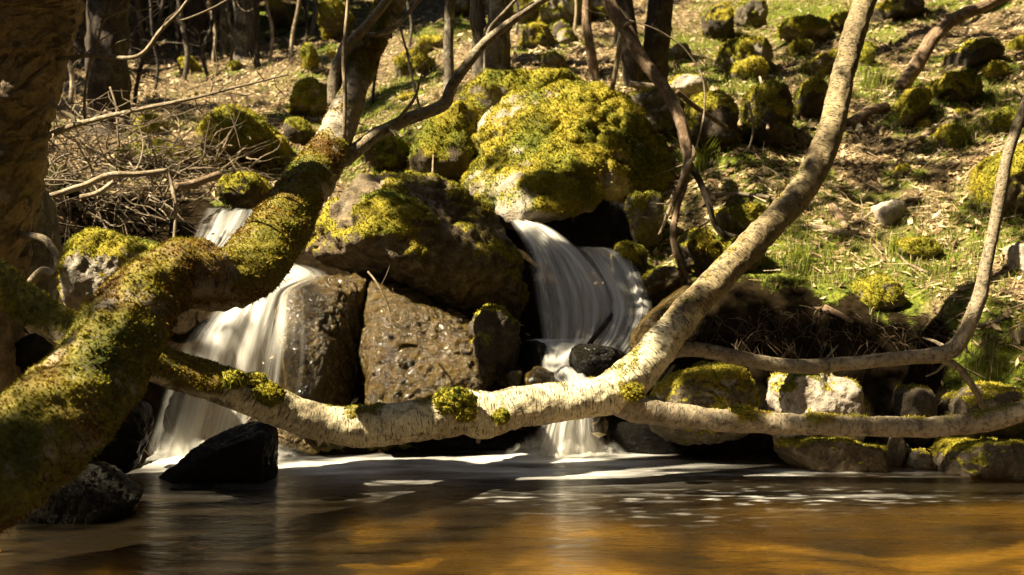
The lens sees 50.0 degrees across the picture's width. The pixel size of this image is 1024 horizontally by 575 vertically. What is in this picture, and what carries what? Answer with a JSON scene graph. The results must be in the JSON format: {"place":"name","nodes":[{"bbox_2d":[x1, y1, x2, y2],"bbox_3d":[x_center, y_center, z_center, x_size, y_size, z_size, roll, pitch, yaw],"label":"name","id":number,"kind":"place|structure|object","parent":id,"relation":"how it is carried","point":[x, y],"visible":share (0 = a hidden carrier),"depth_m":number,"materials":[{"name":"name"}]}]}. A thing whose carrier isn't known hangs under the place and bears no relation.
{"place":"outdoors","nodes":[
{"label":"outdoors","id":0,"kind":"place"},
{"bbox_2d":[15,333,54,374],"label":"rock","id":1,"kind":"object","parent":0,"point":[32,349],"visible":0.11,"depth_m":5.72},
{"bbox_2d":[56,226,159,313],"bbox_3d":[-1.975,-0.009,5.643,0.639,0.596,0.645,0,0,0],"label":"boulder","id":2,"kind":"object","parent":1,"relation":"on","point":[90,259],"visible":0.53,"depth_m":5.36,"materials":[{"name":"stone"}]},
{"bbox_2d":[0,447,1023,574],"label":"water","id":3,"kind":"structure","parent":0,"point":[531,511],"depth_m":5.14,"materials":[{"name":"brown liquid"}]},
{"bbox_2d":[17,460,142,524],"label":"rock","id":4,"kind":"object","parent":3,"relation":"in","point":[101,492],"visible":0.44,"depth_m":5.16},
{"bbox_2d":[171,266,303,454],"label":"waterfall","id":5,"kind":"structure","parent":3,"relation":"on","point":[187,433],"depth_m":6.91,"materials":[{"name":"beige liquid"}]},
{"bbox_2d":[545,420,597,455],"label":"waterfall","id":6,"kind":"structure","parent":3,"relation":"on","point":[588,448],"depth_m":7.06,"materials":[{"name":"beige liquid"}]},
{"bbox_2d":[523,366,554,385],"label":"stone","id":7,"kind":"object","parent":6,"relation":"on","point":[537,374],"visible":0.53,"depth_m":7.06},
{"bbox_2d":[24,0,1023,470],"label":"ground","id":8,"kind":"structure","parent":0,"point":[746,296],"depth_m":8.37,"materials":[{"name":"soil"}]},
{"bbox_2d":[30,188,61,300],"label":"rock","id":9,"kind":"object","parent":8,"relation":"on","point":[48,225],"visible":0.32,"depth_m":6.37,"materials":[{"name":"stone"}]},
{"bbox_2d":[72,0,86,70],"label":"pine tree","id":10,"kind":"object","parent":8,"relation":"on","point":[81,32],"visible":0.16,"depth_m":14.89,"materials":[{"name":"brown plant"}]},
{"bbox_2d":[83,0,131,136],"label":"slope tree","id":11,"kind":"object","parent":8,"relation":"on","point":[104,76],"visible":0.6,"depth_m":10.64,"materials":[{"name":"brown plant"}]},
{"bbox_2d":[49,164,171,201],"bbox_3d":[-2.745,-0.716,7.469,0.833,0.283,0.138,0,0,-21],"label":"dead branch","id":12,"kind":"object","parent":8,"relation":"on","point":[95,180],"visible":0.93,"depth_m":7.43,"materials":[{"name":"wood"}]},
{"bbox_2d":[90,400,153,473],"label":"rock","id":13,"kind":"object","parent":8,"relation":"on","point":[124,452],"visible":0.23,"depth_m":6.00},
{"bbox_2d":[129,0,145,59],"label":"pine tree","id":14,"kind":"object","parent":8,"relation":"on","point":[133,19],"visible":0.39,"depth_m":15.91,"materials":[{"name":"brown plant"}]},
{"bbox_2d":[132,110,168,135],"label":"stone","id":15,"kind":"object","parent":8,"relation":"on","point":[155,125],"visible":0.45,"depth_m":10.51,"materials":[{"name":"green stone"}]},
{"bbox_2d":[0,0,307,393],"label":"old birch","id":16,"kind":"object","parent":8,"relation":"on","point":[37,41],"visible":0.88,"depth_m":5.63,"materials":[{"name":"brown plant"}]},
{"bbox_2d":[114,139,206,167],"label":"rock","id":17,"kind":"object","parent":8,"relation":"on","point":[154,143],"visible":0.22,"depth_m":9.51,"materials":[{"name":"brown stone"}]},
{"bbox_2d":[143,0,189,79],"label":"sapling","id":18,"kind":"object","parent":8,"relation":"on","point":[186,47],"visible":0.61,"depth_m":13.78,"materials":[{"name":"brown plant"}]},
{"bbox_2d":[45,49,290,242],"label":"brush twigs","id":19,"kind":"object","parent":8,"relation":"on","point":[140,158],"visible":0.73,"depth_m":8.74,"materials":[{"name":"wood"}]},
{"bbox_2d":[174,171,220,191],"bbox_3d":[-2.322,-0.784,8.105,0.352,0.171,0.078,0,0,-37],"label":"log","id":20,"kind":"object","parent":19,"relation":"on","point":[193,183],"visible":0.98,"depth_m":8.08,"materials":[{"name":"brown wood"}]},
{"bbox_2d":[129,0,208,106],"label":"shrub","id":21,"kind":"object","parent":8,"relation":"on","point":[145,56],"visible":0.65,"depth_m":11.97,"materials":[{"name":"brown plant"}]},
{"bbox_2d":[169,220,197,238],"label":"stone","id":22,"kind":"object","parent":8,"relation":"on","point":[183,232],"visible":0.33,"depth_m":7.94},
{"bbox_2d":[186,0,208,55],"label":"slope tree","id":23,"kind":"object","parent":8,"relation":"on","point":[198,22],"visible":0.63,"depth_m":15.93,"materials":[{"name":"brown plant"}]},
{"bbox_2d":[164,0,243,79],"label":"shrub","id":24,"kind":"object","parent":8,"relation":"on","point":[203,46],"visible":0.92,"depth_m":13.88,"materials":[{"name":"brown plant"}]},
{"bbox_2d":[159,421,278,483],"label":"rock","id":25,"kind":"object","parent":8,"relation":"on","point":[246,453],"visible":0.61,"depth_m":6.17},
{"bbox_2d":[219,0,228,56],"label":"slope tree","id":26,"kind":"object","parent":8,"relation":"on","point":[223,36],"visible":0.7,"depth_m":15.72,"materials":[{"name":"brown plant"}]},
{"bbox_2d":[232,0,253,61],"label":"slope tree","id":27,"kind":"object","parent":8,"relation":"on","point":[242,24],"visible":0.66,"depth_m":15.25,"materials":[{"name":"brown plant"}]},
{"bbox_2d":[194,102,293,166],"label":"boulder","id":28,"kind":"object","parent":8,"relation":"on","point":[257,128],"visible":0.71,"depth_m":9.50,"materials":[{"name":"plant"}]},
{"bbox_2d":[217,170,271,211],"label":"stone","id":29,"kind":"object","parent":8,"relation":"on","point":[243,190],"visible":0.76,"depth_m":8.59,"materials":[{"name":"green stone"}]},
{"bbox_2d":[253,0,260,66],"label":"slope tree","id":30,"kind":"object","parent":8,"relation":"on","point":[256,36],"visible":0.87,"depth_m":14.58,"materials":[{"name":"brown plant"}]},
{"bbox_2d":[0,0,549,537],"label":"mossy tree","id":31,"kind":"object","parent":8,"relation":"on","point":[72,400],"visible":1,"depth_m":4.74,"materials":[{"name":"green plant"}]},
{"bbox_2d":[264,0,297,28],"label":"stone","id":32,"kind":"object","parent":8,"relation":"on","point":[281,13],"visible":0.76,"depth_m":16.76,"materials":[{"name":"stone"}]},
{"bbox_2d":[283,116,316,143],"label":"stone","id":33,"kind":"object","parent":8,"relation":"on","point":[300,130],"visible":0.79,"depth_m":10.44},
{"bbox_2d":[288,76,327,117],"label":"boulder","id":34,"kind":"object","parent":8,"relation":"on","point":[308,97],"visible":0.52,"depth_m":11.46,"materials":[{"name":"plant"}]},
{"bbox_2d":[299,41,320,71],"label":"stone","id":35,"kind":"object","parent":8,"relation":"on","point":[309,58],"visible":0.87,"depth_m":13.11,"materials":[{"name":"green stone"}]},
{"bbox_2d":[316,0,355,42],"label":"rock","id":36,"kind":"object","parent":8,"relation":"on","point":[334,10],"visible":0.82,"depth_m":14.94,"materials":[{"name":"stone"}]},
{"bbox_2d":[359,132,410,169],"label":"rock","id":37,"kind":"object","parent":8,"relation":"on","point":[390,152],"visible":0.43,"depth_m":9.73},
{"bbox_2d":[389,47,435,77],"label":"rock","id":38,"kind":"object","parent":8,"relation":"on","point":[418,57],"visible":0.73,"depth_m":12.12,"materials":[{"name":"green stone"}]},
{"bbox_2d":[305,169,529,319],"bbox_3d":[-0.696,-0.305,8.153,1.667,1.164,1.395,0,0,0],"label":"boulder","id":39,"kind":"object","parent":8,"relation":"on","point":[457,249],"visible":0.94,"depth_m":7.81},
{"bbox_2d":[415,34,442,52],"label":"stone","id":40,"kind":"object","parent":8,"relation":"on","point":[428,42],"visible":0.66,"depth_m":13.36,"materials":[{"name":"stone"}]},
{"bbox_2d":[405,99,487,183],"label":"boulder","id":41,"kind":"object","parent":8,"relation":"on","point":[444,138],"visible":0.66,"depth_m":9.36,"materials":[{"name":"plant"}]},
{"bbox_2d":[443,0,454,91],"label":"slope tree","id":42,"kind":"object","parent":8,"relation":"on","point":[448,32],"visible":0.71,"depth_m":10.97,"materials":[{"name":"brown plant"}]},
{"bbox_2d":[408,430,527,450],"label":"rock","id":43,"kind":"object","parent":8,"relation":"on","point":[513,440],"visible":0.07,"depth_m":7.42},
{"bbox_2d":[275,273,367,406],"bbox_3d":[-1.344,0.475,7.568,0.658,1.162,1.047,0,0,0],"label":"rock","id":44,"kind":"object","parent":43,"relation":"on","point":[318,323],"visible":0.66,"depth_m":7.39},
{"bbox_2d":[357,276,500,404],"bbox_3d":[-0.537,0.474,7.552,1.112,1.114,1.054,0,0,0],"label":"rock","id":45,"kind":"object","parent":43,"relation":"on","point":[424,348],"visible":0.71,"depth_m":7.30,"materials":[{"name":"stone"}]},
{"bbox_2d":[468,303,521,386],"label":"rock","id":46,"kind":"object","parent":45,"relation":"on","point":[494,329],"visible":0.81,"depth_m":7.28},
{"bbox_2d":[469,0,486,78],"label":"slope tree","id":47,"kind":"object","parent":8,"relation":"on","point":[477,21],"visible":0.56,"depth_m":11.29,"materials":[{"name":"brown plant"}]},
{"bbox_2d":[483,0,512,71],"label":"slope tree","id":48,"kind":"object","parent":8,"relation":"on","point":[496,54],"visible":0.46,"depth_m":11.15,"materials":[{"name":"brown plant"}]},
{"bbox_2d":[458,66,583,109],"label":"boulder","id":49,"kind":"object","parent":8,"relation":"on","point":[487,88],"visible":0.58,"depth_m":9.96,"materials":[{"name":"plant"}]},
{"bbox_2d":[45,0,1023,445],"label":"dead leaves","id":50,"kind":"object","parent":8,"relation":"on","point":[1015,334],"depth_m":9.52,"materials":[{"name":"plant"}]},
{"bbox_2d":[48,0,1023,458],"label":"dry straw","id":51,"kind":"object","parent":8,"relation":"on","point":[762,148],"visible":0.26,"depth_m":9.69,"materials":[{"name":"beige plant"}]},
{"bbox_2d":[517,20,555,48],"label":"boulder","id":52,"kind":"object","parent":8,"relation":"on","point":[536,33],"visible":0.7,"depth_m":12.80,"materials":[{"name":"plant"}]},
{"bbox_2d":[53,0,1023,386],"bbox_3d":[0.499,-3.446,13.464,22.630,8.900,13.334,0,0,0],"label":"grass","id":53,"kind":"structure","parent":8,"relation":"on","point":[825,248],"depth_m":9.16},
{"bbox_2d":[54,0,1023,438],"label":"ground moss","id":54,"kind":"object","parent":8,"relation":"on","point":[712,156],"visible":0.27,"depth_m":11.01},
{"bbox_2d":[534,50,567,67],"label":"stone","id":55,"kind":"object","parent":8,"relation":"on","point":[554,58],"visible":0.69,"depth_m":11.20,"materials":[{"name":"stone"}]},
{"bbox_2d":[533,0,593,26],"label":"boulder","id":56,"kind":"object","parent":8,"relation":"on","point":[551,12],"visible":0.31,"depth_m":14.74,"materials":[{"name":"plant"}]},
{"bbox_2d":[458,79,675,231],"bbox_3d":[0.482,-1.091,9.446,1.897,1.518,1.953,0,0,0],"label":"boulder","id":57,"kind":"object","parent":8,"relation":"on","point":[562,149],"visible":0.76,"depth_m":9.03,"materials":[{"name":"plant"}]},
{"bbox_2d":[505,200,665,252],"bbox_3d":[0.579,-0.394,9.209,1.483,0.699,0.994,0,0,0],"label":"rock","id":58,"kind":"object","parent":8,"relation":"on","point":[605,224],"visible":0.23,"depth_m":8.76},
{"bbox_2d":[149,0,1023,447],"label":"birch tree","id":59,"kind":"object","parent":8,"relation":"on","point":[623,386],"visible":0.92,"depth_m":6.15,"materials":[{"name":"beige plant"}]},
{"bbox_2d":[582,0,599,79],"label":"slope tree","id":60,"kind":"object","parent":8,"relation":"on","point":[592,64],"visible":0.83,"depth_m":11.04,"materials":[{"name":"brown plant"}]},
{"bbox_2d":[616,0,642,89],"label":"slope tree","id":61,"kind":"object","parent":8,"relation":"on","point":[632,70],"visible":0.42,"depth_m":10.65,"materials":[{"name":"brown plant"}]},
{"bbox_2d":[610,240,649,286],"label":"stone","id":62,"kind":"object","parent":8,"relation":"on","point":[633,255],"visible":0.75,"depth_m":8.29,"materials":[{"name":"green stone"}]},
{"bbox_2d":[624,189,666,248],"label":"rock","id":63,"kind":"object","parent":8,"relation":"on","point":[645,222],"visible":0.93,"depth_m":8.57,"materials":[{"name":"stone"}]},
{"bbox_2d":[628,85,684,134],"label":"rock","id":64,"kind":"object","parent":8,"relation":"on","point":[653,103],"visible":0.51,"depth_m":9.73,"materials":[{"name":"stone"}]},
{"bbox_2d":[643,0,673,82],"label":"slope tree","id":65,"kind":"object","parent":8,"relation":"on","point":[656,45],"visible":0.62,"depth_m":10.84,"materials":[{"name":"brown plant"}]},
{"bbox_2d":[641,266,686,309],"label":"stone","id":66,"kind":"object","parent":8,"relation":"on","point":[660,283],"visible":0.77,"depth_m":7.88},
{"bbox_2d":[607,416,730,453],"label":"rock","id":67,"kind":"object","parent":8,"relation":"on","point":[623,435],"visible":0.15,"depth_m":7.27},
{"bbox_2d":[648,360,760,445],"bbox_3d":[1.212,0.732,6.996,0.772,0.557,0.632,0,0,0],"label":"rock","id":68,"kind":"object","parent":67,"relation":"on","point":[715,384],"visible":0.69,"depth_m":6.75,"materials":[{"name":"stone"}]},
{"bbox_2d":[668,72,708,97],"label":"stone","id":69,"kind":"object","parent":8,"relation":"on","point":[689,84],"visible":0.48,"depth_m":10.38,"materials":[{"name":"stone"}]},
{"bbox_2d":[672,226,722,276],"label":"rock","id":70,"kind":"object","parent":8,"relation":"on","point":[700,251],"visible":0.73,"depth_m":8.07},
{"bbox_2d":[682,88,740,159],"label":"boulder","id":71,"kind":"object","parent":8,"relation":"on","point":[722,106],"visible":0.62,"depth_m":9.40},
{"bbox_2d":[700,1,734,40],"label":"rock","id":72,"kind":"object","parent":8,"relation":"on","point":[718,20],"visible":0.85,"depth_m":13.05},
{"bbox_2d":[708,201,767,237],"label":"rock","id":73,"kind":"object","parent":8,"relation":"on","point":[737,219],"visible":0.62,"depth_m":8.38,"materials":[{"name":"stone"}]},
{"bbox_2d":[712,34,773,69],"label":"boulder","id":74,"kind":"object","parent":8,"relation":"on","point":[729,51],"visible":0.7,"depth_m":11.62,"materials":[{"name":"plant"}]},
{"bbox_2d":[723,55,772,82],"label":"stone","id":75,"kind":"object","parent":8,"relation":"on","point":[754,64],"visible":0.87,"depth_m":11.03,"materials":[{"name":"stone"}]},
{"bbox_2d":[733,0,768,30],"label":"rock","id":76,"kind":"object","parent":8,"relation":"on","point":[753,13],"visible":0.73,"depth_m":13.38,"materials":[{"name":"stone"}]},
{"bbox_2d":[739,79,795,148],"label":"boulder","id":77,"kind":"object","parent":8,"relation":"on","point":[771,99],"visible":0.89,"depth_m":9.48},
{"bbox_2d":[785,38,813,56],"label":"stone","id":78,"kind":"object","parent":8,"relation":"on","point":[801,46],"visible":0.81,"depth_m":12.08,"materials":[{"name":"stone"}]},
{"bbox_2d":[772,229,831,279],"bbox_3d":[2.094,-0.249,8.032,0.538,0.395,0.459,0,0,-22],"label":"grass tussock","id":79,"kind":"object","parent":8,"relation":"on","point":[802,256],"depth_m":8.00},
{"bbox_2d":[774,13,834,40],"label":"boulder","id":80,"kind":"object","parent":8,"relation":"on","point":[809,25],"visible":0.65,"depth_m":12.68,"materials":[{"name":"plant"}]},
{"bbox_2d":[793,75,828,119],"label":"rock","id":81,"kind":"object","parent":8,"relation":"on","point":[809,96],"visible":0.82,"depth_m":9.93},
{"bbox_2d":[765,372,868,458],"bbox_3d":[1.936,0.803,6.955,0.639,0.642,0.659,0,0,0],"label":"boulder","id":82,"kind":"object","parent":8,"relation":"on","point":[828,392],"visible":0.6,"depth_m":6.69,"materials":[{"name":"stone"}]},
{"bbox_2d":[800,47,837,77],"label":"stone","id":83,"kind":"object","parent":8,"relation":"on","point":[825,58],"visible":0.59,"depth_m":11.41,"materials":[{"name":"stone"}]},
{"bbox_2d":[774,436,892,471],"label":"rock","id":84,"kind":"object","parent":8,"relation":"on","point":[831,454],"visible":0.6,"depth_m":6.55,"materials":[{"name":"brown stone"}]},
{"bbox_2d":[686,305,1023,384],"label":"hanging roots","id":85,"kind":"object","parent":8,"relation":"on","point":[837,335],"visible":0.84,"depth_m":7.45,"materials":[{"name":"brown wood"}]},
{"bbox_2d":[846,102,890,127],"bbox_3d":[3.250,-1.569,10.058,0.504,0.293,0.156,0,0,-27],"label":"log","id":86,"kind":"object","parent":8,"relation":"on","point":[863,115],"visible":0.9,"depth_m":10.02,"materials":[{"name":"brown wood"}]},
{"bbox_2d":[856,54,894,92],"bbox_3d":[3.584,-2.099,10.811,0.624,0.463,0.627,0,0,-12],"label":"grass tussock","id":87,"kind":"object","parent":8,"relation":"on","point":[877,77],"depth_m":10.78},
{"bbox_2d":[849,272,907,310],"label":"stone","id":88,"kind":"object","parent":8,"relation":"on","point":[880,290],"visible":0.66,"depth_m":7.58,"materials":[{"name":"stone"}]},
{"bbox_2d":[870,199,906,226],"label":"stone","id":89,"kind":"object","parent":8,"relation":"on","point":[884,212],"visible":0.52,"depth_m":8.64,"materials":[{"name":"stone"}]},
{"bbox_2d":[874,437,905,466],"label":"rock","id":90,"kind":"object","parent":8,"relation":"on","point":[897,447],"visible":0.31,"depth_m":6.71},
{"bbox_2d":[870,0,924,22],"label":"rock","id":91,"kind":"object","parent":8,"relation":"on","point":[891,9],"visible":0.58,"depth_m":13.10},
{"bbox_2d":[893,86,932,127],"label":"rock","id":92,"kind":"object","parent":8,"relation":"on","point":[910,106],"visible":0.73,"depth_m":9.78,"materials":[{"name":"green stone"}]},
{"bbox_2d":[893,382,937,444],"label":"rock","id":93,"kind":"object","parent":8,"relation":"on","point":[911,399],"visible":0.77,"depth_m":6.93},
{"bbox_2d":[891,235,942,258],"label":"stone","id":94,"kind":"object","parent":8,"relation":"on","point":[924,246],"visible":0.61,"depth_m":8.13,"materials":[{"name":"stone"}]},
{"bbox_2d":[903,447,937,469],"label":"stone","id":95,"kind":"object","parent":8,"relation":"on","point":[920,458],"visible":0.48,"depth_m":6.63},
{"bbox_2d":[884,97,1014,153],"bbox_3d":[3.916,-1.444,9.738,1.372,0.566,0.124,0,0,-17],"label":"stick","id":96,"kind":"object","parent":8,"relation":"on","point":[922,136],"visible":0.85,"depth_m":9.64,"materials":[{"name":"brown wood"}]},
{"bbox_2d":[931,122,968,149],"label":"stone","id":97,"kind":"object","parent":8,"relation":"on","point":[947,136],"visible":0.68,"depth_m":9.40,"materials":[{"name":"green stone"}]},
{"bbox_2d":[893,0,1007,91],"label":"branch","id":98,"kind":"object","parent":8,"relation":"on","point":[932,38],"visible":0.98,"depth_m":10.54,"materials":[{"name":"brown wood"}]},
{"bbox_2d":[925,69,983,102],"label":"rock","id":99,"kind":"object","parent":8,"relation":"on","point":[966,86],"visible":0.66,"depth_m":9.92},
{"bbox_2d":[940,36,1005,68],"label":"rock","id":100,"kind":"object","parent":8,"relation":"on","point":[973,52],"visible":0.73,"depth_m":10.81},
{"bbox_2d":[929,436,1023,480],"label":"rock","id":101,"kind":"object","parent":8,"relation":"on","point":[990,458],"visible":0.73,"depth_m":6.36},
{"bbox_2d":[940,380,1023,439],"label":"rock","id":102,"kind":"object","parent":8,"relation":"on","point":[964,400],"visible":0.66,"depth_m":6.80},
{"bbox_2d":[963,142,1023,214],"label":"boulder","id":103,"kind":"object","parent":8,"relation":"on","point":[982,177],"visible":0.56,"depth_m":8.43,"materials":[{"name":"plant"}]},
{"bbox_2d":[976,60,1010,77],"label":"stone","id":104,"kind":"object","parent":8,"relation":"on","point":[995,68],"visible":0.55,"depth_m":10.59,"materials":[{"name":"stone"}]},
{"bbox_2d":[979,105,1017,132],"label":"stone","id":105,"kind":"object","parent":8,"relation":"on","point":[1004,117],"visible":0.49,"depth_m":9.35,"materials":[{"name":"stone"}]},
{"bbox_2d":[1002,241,1023,274],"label":"rock","id":106,"kind":"object","parent":8,"relation":"on","point":[1015,251],"visible":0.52,"depth_m":7.84,"materials":[{"name":"stone"}]},
{"bbox_2d":[538,338,615,381],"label":"cascade","id":107,"kind":"object","parent":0,"point":[554,347],"visible":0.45,"depth_m":7.46,"materials":[{"name":"beige liquid"}]},
{"bbox_2d":[518,340,550,374],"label":"stone","id":108,"kind":"object","parent":107,"relation":"on","point":[531,354],"visible":0.59,"depth_m":7.46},
{"bbox_2d":[517,220,606,340],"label":"waterfall","id":109,"kind":"structure","parent":107,"relation":"on","point":[584,281],"depth_m":7.96,"materials":[{"name":"beige liquid"}]},
{"bbox_2d":[569,344,625,379],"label":"rock","id":110,"kind":"object","parent":107,"relation":"on","point":[588,360],"visible":0.57,"depth_m":7.17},
{"bbox_2d":[629,285,689,350],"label":"rock","id":111,"kind":"object","parent":110,"relation":"on","point":[647,322],"visible":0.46,"depth_m":7.27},
{"bbox_2d":[592,248,643,351],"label":"waterfall","id":112,"kind":"structure","parent":107,"relation":"on","point":[617,295],"depth_m":7.86,"materials":[{"name":"beige liquid"}]},
{"bbox_2d":[586,9,705,149],"bbox_3d":[1.050,-1.507,8.569,0.942,1.345,0.227,0,0,0],"label":"twig","id":113,"kind":"object","parent":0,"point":[691,57],"visible":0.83,"depth_m":8.60,"materials":[{"name":"wood"}]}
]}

